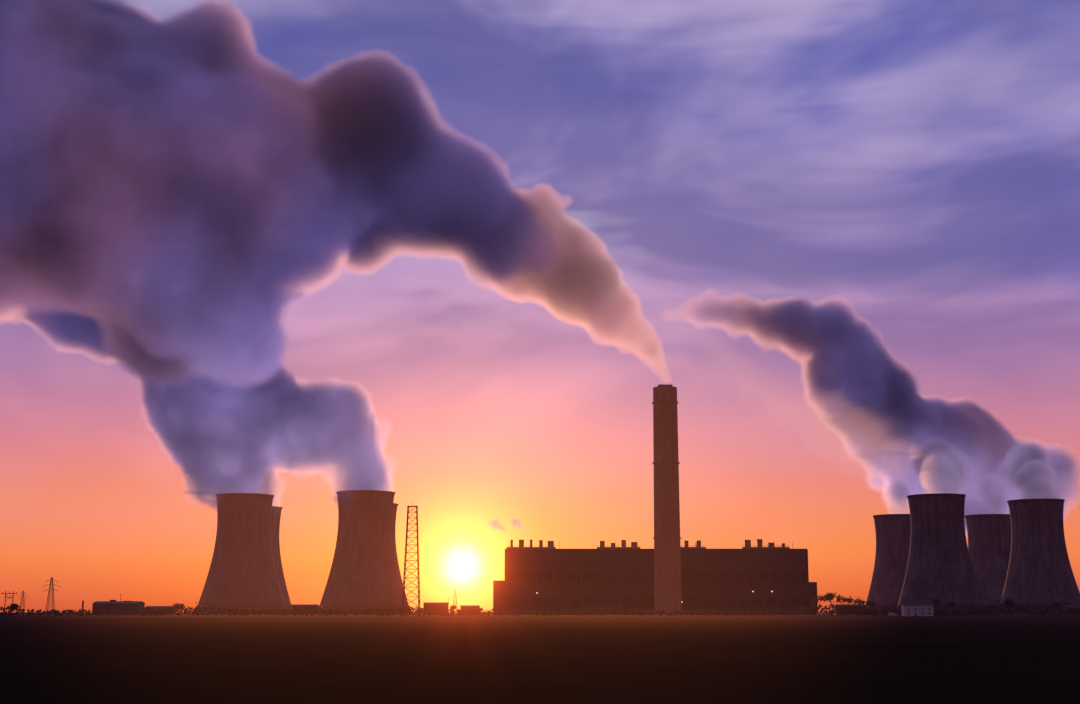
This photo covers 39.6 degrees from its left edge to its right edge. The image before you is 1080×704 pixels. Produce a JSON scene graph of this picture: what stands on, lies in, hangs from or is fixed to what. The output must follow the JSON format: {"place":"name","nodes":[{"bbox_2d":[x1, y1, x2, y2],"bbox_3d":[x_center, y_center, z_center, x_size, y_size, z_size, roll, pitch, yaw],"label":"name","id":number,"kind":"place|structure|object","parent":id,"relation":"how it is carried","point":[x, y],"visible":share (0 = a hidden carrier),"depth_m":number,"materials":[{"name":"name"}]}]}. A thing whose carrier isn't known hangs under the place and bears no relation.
{"place":"outdoors","nodes":[
{"label":"outdoors","id":0,"kind":"place"},
{"bbox_2d":[171,603,185,608],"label":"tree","id":1,"kind":"object","parent":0,"point":[177,605],"visible":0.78,"depth_m":1230.86,"materials":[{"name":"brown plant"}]},
{"bbox_2d":[0,613,1079,703],"bbox_3d":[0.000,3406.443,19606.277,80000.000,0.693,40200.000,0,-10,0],"label":"ground","id":2,"kind":"structure","parent":0,"point":[183,658],"depth_m":68.10,"materials":[{"name":"black soil"}]},
{"bbox_2d":[1,591,16,617],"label":"wood pole","id":3,"kind":"object","parent":2,"relation":"on","point":[5,593],"visible":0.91,"depth_m":513.11,"materials":[{"name":"brown wood"}]},
{"bbox_2d":[6,603,20,611],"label":"tree","id":4,"kind":"object","parent":2,"relation":"on","point":[15,606],"visible":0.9,"depth_m":886.46,"materials":[{"name":"brown plant"}]},
{"bbox_2d":[19,591,28,613],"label":"pylon","id":5,"kind":"object","parent":2,"relation":"on","point":[22,592],"visible":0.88,"depth_m":3157.21,"materials":[{"name":"grey metal"}]},
{"bbox_2d":[42,577,60,613],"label":"pylon","id":6,"kind":"object","parent":2,"relation":"on","point":[52,592],"visible":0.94,"depth_m":1875.70,"materials":[{"name":"grey metal"}]},
{"bbox_2d":[82,597,144,614],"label":"shed","id":7,"kind":"structure","parent":2,"relation":"on","point":[124,606],"depth_m":1466.22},
{"bbox_2d":[190,493,287,614],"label":"cooling tower","id":8,"kind":"structure","parent":2,"relation":"on","point":[242,573],"depth_m":1434.70,"materials":[{"name":"concrete"}]},
{"bbox_2d":[271,506,297,614],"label":"cooling tower","id":9,"kind":"structure","parent":2,"relation":"on","point":[275,520],"depth_m":1616.68,"materials":[{"name":"concrete"}]},
{"bbox_2d":[149,606,470,614],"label":"hedge","id":10,"kind":"object","parent":2,"relation":"on","point":[238,609],"visible":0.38,"depth_m":1206.41,"materials":[{"name":"green plant"}]},
{"bbox_2d":[314,490,413,614],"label":"cooling tower","id":11,"kind":"structure","parent":2,"relation":"on","point":[364,574],"depth_m":1399.96,"materials":[{"name":"concrete"}]},
{"bbox_2d":[392,503,411,611],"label":"cooling tower","id":12,"kind":"structure","parent":2,"relation":"on","point":[395,505],"depth_m":1573.55,"materials":[{"name":"concrete"}]},
{"bbox_2d":[401,500,420,616],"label":"lattice mast","id":13,"kind":"object","parent":2,"relation":"on","point":[406,560],"visible":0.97,"depth_m":713.53,"materials":[{"name":"grey metal"}]},
{"bbox_2d":[449,589,460,612],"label":"pylon","id":14,"kind":"object","parent":2,"relation":"on","point":[455,590],"visible":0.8,"depth_m":2960.88,"materials":[{"name":"grey metal"}]},
{"bbox_2d":[0,606,1079,615],"bbox_3d":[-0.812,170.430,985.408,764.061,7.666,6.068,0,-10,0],"label":"field hedge","id":15,"kind":"object","parent":2,"relation":"on","point":[366,612],"visible":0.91,"depth_m":984.85,"materials":[{"name":"green plant"}]},
{"bbox_2d":[144,596,1079,614],"bbox_3d":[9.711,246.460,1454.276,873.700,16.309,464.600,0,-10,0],"label":"low buildings","id":16,"kind":"structure","parent":2,"relation":"on","point":[437,605],"depth_m":1471.97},
{"bbox_2d":[652,384,681,614],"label":"chimney","id":17,"kind":"object","parent":2,"relation":"on","point":[667,571],"visible":0.99,"depth_m":1307.99,"materials":[{"name":"concrete"}]},
{"bbox_2d":[809,594,825,606],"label":"tree","id":18,"kind":"object","parent":2,"relation":"on","point":[812,599],"visible":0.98,"depth_m":1236.19,"materials":[{"name":"brown plant"}]},
{"bbox_2d":[822,592,841,613],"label":"tree","id":19,"kind":"object","parent":2,"relation":"on","point":[830,596],"visible":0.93,"depth_m":1240.62,"materials":[{"name":"brown plant"}]},
{"bbox_2d":[836,596,854,607],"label":"tree","id":20,"kind":"object","parent":2,"relation":"on","point":[848,600],"visible":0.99,"depth_m":1224.35,"materials":[{"name":"brown plant"}]},
{"bbox_2d":[852,597,864,609],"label":"tree","id":21,"kind":"object","parent":2,"relation":"on","point":[856,601],"visible":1,"depth_m":1249.39,"materials":[{"name":"brown plant"}]},
{"bbox_2d":[865,600,875,608],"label":"tree","id":22,"kind":"object","parent":2,"relation":"on","point":[868,603],"visible":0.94,"depth_m":1164.19,"materials":[{"name":"brown plant"}]},
{"bbox_2d":[865,514,910,613],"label":"cooling tower","id":23,"kind":"structure","parent":2,"relation":"on","point":[893,534],"depth_m":1743.49,"materials":[{"name":"concrete"}]},
{"bbox_2d":[930,598,941,608],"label":"tree","id":24,"kind":"object","parent":2,"relation":"on","point":[935,602],"visible":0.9,"depth_m":1103.77,"materials":[{"name":"brown plant"}]},
{"bbox_2d":[797,603,1079,615],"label":"hedge","id":25,"kind":"object","parent":2,"relation":"on","point":[897,609],"visible":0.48,"depth_m":1125.42,"materials":[{"name":"green plant"}]},
{"bbox_2d":[896,493,990,614],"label":"cooling tower","id":26,"kind":"structure","parent":2,"relation":"on","point":[939,566],"depth_m":1439.58,"materials":[{"name":"concrete"}]},
{"bbox_2d":[964,514,1010,611],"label":"cooling tower","id":27,"kind":"structure","parent":2,"relation":"on","point":[989,542],"depth_m":1743.44,"materials":[{"name":"concrete"}]},
{"bbox_2d":[1004,598,1014,608],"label":"tree","id":28,"kind":"object","parent":2,"relation":"on","point":[1007,602],"visible":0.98,"depth_m":1104.21,"materials":[{"name":"brown plant"}]},
{"bbox_2d":[994,498,1079,614],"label":"cooling tower","id":29,"kind":"structure","parent":2,"relation":"on","point":[1040,572],"depth_m":1504.76,"materials":[{"name":"concrete"}]},
{"bbox_2d":[1049,599,1068,609],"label":"tree","id":30,"kind":"object","parent":2,"relation":"on","point":[1056,604],"visible":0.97,"depth_m":1115.11,"materials":[{"name":"brown plant"}]},
{"bbox_2d":[0,0,1079,612],"label":"sky","id":31,"kind":"structure","parent":0,"point":[451,258],"materials":[{"name":"purple"}]},
{"bbox_2d":[493,549,817,614],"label":"station building","id":32,"kind":"structure","parent":0,"point":[631,561],"depth_m":1384.17,"materials":[{"name":"brown concrete"}]},
{"bbox_2d":[507,539,792,548],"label":"roof vents","id":33,"kind":"object","parent":32,"relation":"on","point":[747,544],"visible":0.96,"depth_m":1406.03,"materials":[{"name":"grey metal"}]},
{"bbox_2d":[506,572,813,605],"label":"window bands","id":34,"kind":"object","parent":32,"relation":"attached to","point":[641,601],"depth_m":1384.08,"materials":[{"name":"black glass"}]},
{"bbox_2d":[901,605,933,615],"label":"farmhouse walls","id":35,"kind":"structure","parent":0,"point":[913,611],"depth_m":912.65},
{"bbox_2d":[900,598,933,615],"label":"house roof","id":36,"kind":"structure","parent":35,"relation":"on","point":[917,602],"depth_m":915.25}
]}

